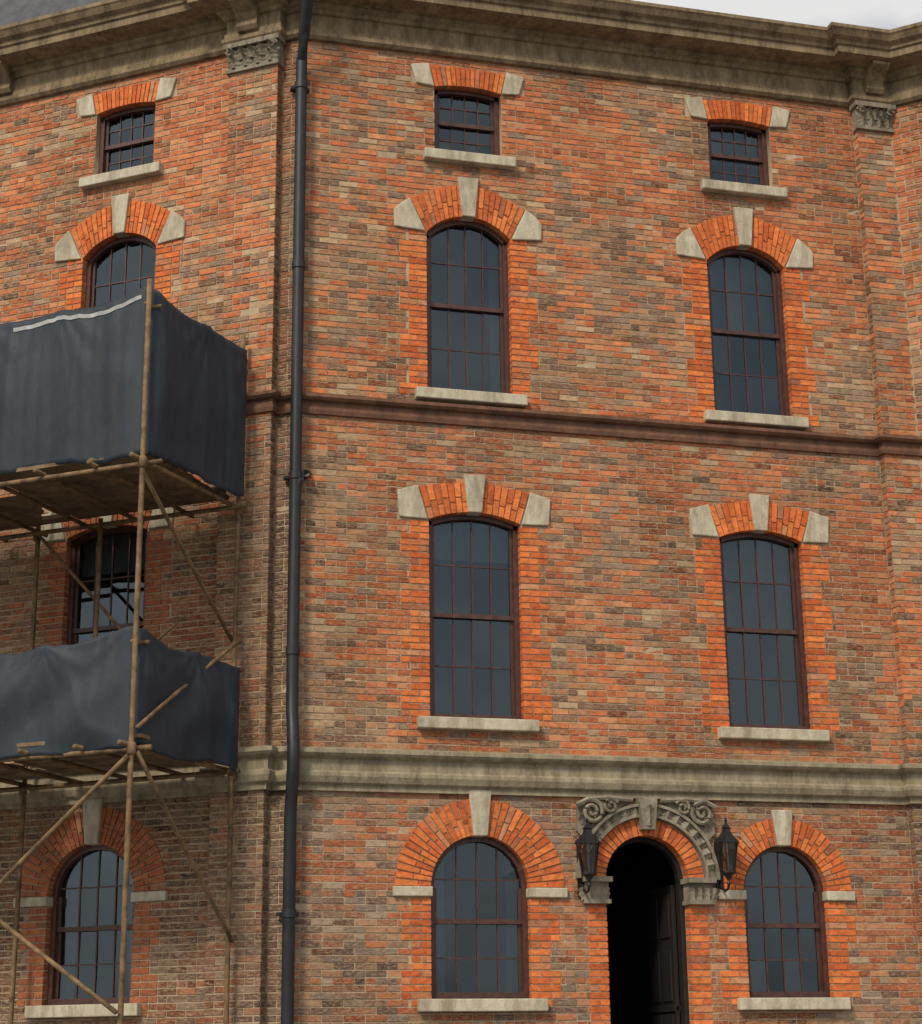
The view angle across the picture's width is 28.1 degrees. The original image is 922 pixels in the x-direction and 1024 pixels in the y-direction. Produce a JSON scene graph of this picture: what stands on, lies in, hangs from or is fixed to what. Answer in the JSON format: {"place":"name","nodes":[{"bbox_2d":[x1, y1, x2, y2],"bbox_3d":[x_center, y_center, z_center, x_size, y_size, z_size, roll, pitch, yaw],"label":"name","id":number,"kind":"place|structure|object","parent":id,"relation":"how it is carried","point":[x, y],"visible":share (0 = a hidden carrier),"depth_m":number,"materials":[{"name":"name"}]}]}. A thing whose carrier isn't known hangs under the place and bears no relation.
{"place":"outdoors","nodes":[
{"label":"outdoors","id":0,"kind":"place"},
{"bbox_2d":[634,0,921,29],"label":"sky","id":1,"kind":"structure","parent":0,"point":[883,14],"materials":[{"name":"white"}]},
{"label":"pavement","id":2,"kind":"structure","parent":0,"visible":0},
{"bbox_2d":[0,279,247,1023],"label":"scaffolding","id":3,"kind":"object","parent":2,"relation":"on","point":[141,482],"visible":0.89,"depth_m":21.20,"materials":[{"name":"brown wood"}]},
{"bbox_2d":[0,626,239,771],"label":"tarpaulin","id":4,"kind":"object","parent":3,"relation":"on","point":[61,700],"visible":0.99,"depth_m":20.00,"materials":[{"name":"fabric"}]},
{"bbox_2d":[0,287,246,496],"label":"tarpaulin","id":5,"kind":"object","parent":3,"relation":"on","point":[71,385],"visible":1,"depth_m":21.03,"materials":[{"name":"fabric"}]},
{"bbox_2d":[0,41,297,1023],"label":"wall","id":6,"kind":"structure","parent":2,"relation":"on","point":[220,299],"depth_m":22.93,"materials":[{"name":"red brick"}]},
{"bbox_2d":[59,99,818,998],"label":"rooms behind windows","id":7,"kind":"object","parent":6,"relation":"attached to","point":[452,677],"visible":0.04,"depth_m":24.10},
{"bbox_2d":[47,89,829,1004],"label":"window sashes","id":8,"kind":"object","parent":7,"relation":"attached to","point":[73,631],"depth_m":23.16,"materials":[{"name":"brown wood"}]},
{"bbox_2d":[204,54,921,1023],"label":"brick pilasters","id":9,"kind":"object","parent":2,"relation":"on","point":[244,520],"visible":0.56,"depth_m":22.98,"materials":[{"name":"brown brick"}]},
{"bbox_2d":[223,32,895,133],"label":"pilaster capitals","id":10,"kind":"object","parent":9,"relation":"attached to","point":[254,53],"visible":1,"depth_m":23.98,"materials":[{"name":"grey stone"}]},
{"bbox_2d":[294,41,921,1023],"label":"wall","id":11,"kind":"structure","parent":2,"relation":"on","point":[386,153],"depth_m":23.00,"materials":[{"name":"red brick"}]},
{"bbox_2d":[606,843,680,1023],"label":"entrance hall","id":12,"kind":"structure","parent":11,"relation":"attached to","point":[637,871],"depth_m":24.92,"materials":[{"name":"black"}]},
{"bbox_2d":[605,837,689,1023],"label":"front door","id":13,"kind":"structure","parent":11,"relation":"attached to","point":[665,979],"depth_m":22.33,"materials":[{"name":"brown wood"}]},
{"bbox_2d":[892,102,921,475],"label":"wall","id":14,"kind":"structure","parent":2,"relation":"on","point":[910,245],"depth_m":25.32,"materials":[{"name":"red brick"}]},
{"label":"plinth","id":15,"kind":"object","parent":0,"visible":0},
{"bbox_2d":[0,40,921,1023],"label":"wall bricks","id":16,"kind":"object","parent":15,"relation":"on","point":[672,520],"depth_m":23.22,"materials":[{"name":"brown brick"}]},
{"bbox_2d":[276,0,312,1023],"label":"drain pipe","id":17,"kind":"object","parent":16,"relation":"attached to","point":[294,477],"visible":1,"depth_m":21.86,"materials":[{"name":"metal"}]},
{"bbox_2d":[13,63,854,1017],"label":"keystones and sills","id":18,"kind":"object","parent":16,"relation":"attached to","point":[537,509],"visible":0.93,"depth_m":23.10,"materials":[{"name":"stone"}]},
{"bbox_2d":[16,66,860,1023],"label":"arch and jamb bricks","id":19,"kind":"structure","parent":16,"relation":"attached to","point":[144,94],"depth_m":22.67,"materials":[{"name":"orange brick"}]},
{"bbox_2d":[0,0,921,107],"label":"cornice","id":20,"kind":"structure","parent":16,"relation":"attached to","point":[88,45],"depth_m":24.91,"materials":[{"name":"stone"}]},
{"bbox_2d":[0,0,889,95],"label":"cornice brackets","id":21,"kind":"object","parent":20,"relation":"attached to","point":[247,14],"visible":1,"depth_m":25.45,"materials":[{"name":"grey stone"}]},
{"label":"roof deck","id":22,"kind":"object","parent":20,"relation":"on","visible":0},
{"bbox_2d":[0,0,103,25],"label":"mansard roof","id":23,"kind":"structure","parent":22,"relation":"on","point":[12,11],"depth_m":26.39,"materials":[{"name":"stone"}]},
{"bbox_2d":[0,745,921,809],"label":"stone band","id":24,"kind":"object","parent":16,"relation":"attached to","point":[264,767],"visible":0.81,"depth_m":21.96,"materials":[{"name":"beige stone"}]},
{"bbox_2d":[246,389,921,456],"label":"string course","id":25,"kind":"object","parent":16,"relation":"attached to","point":[276,401],"visible":0.73,"depth_m":23.36,"materials":[{"name":"stone"}]},
{"bbox_2d":[573,818,601,896],"bbox_3d":[1.454,4.038,21.578,0.330,0.890,0.471,12,-21,-37],"label":"wall lantern","id":26,"kind":"object","parent":16,"relation":"attached to","point":[587,837],"depth_m":21.54,"materials":[{"name":"black metal"}]},
{"bbox_2d":[575,795,720,905],"bbox_3d":[2.229,4.041,21.999,1.803,1.266,0.388,4,-17,-14],"label":"door hood carving","id":27,"kind":"object","parent":16,"relation":"attached to","point":[694,822],"depth_m":22.02,"materials":[{"name":"stone"}]},
{"bbox_2d":[713,817,739,891],"bbox_3d":[3.146,4.107,22.019,0.330,0.890,0.471,12,-21,-37],"label":"wall lantern","id":28,"kind":"object","parent":16,"relation":"attached to","point":[725,837],"depth_m":21.99,"materials":[{"name":"black metal"}]}
]}

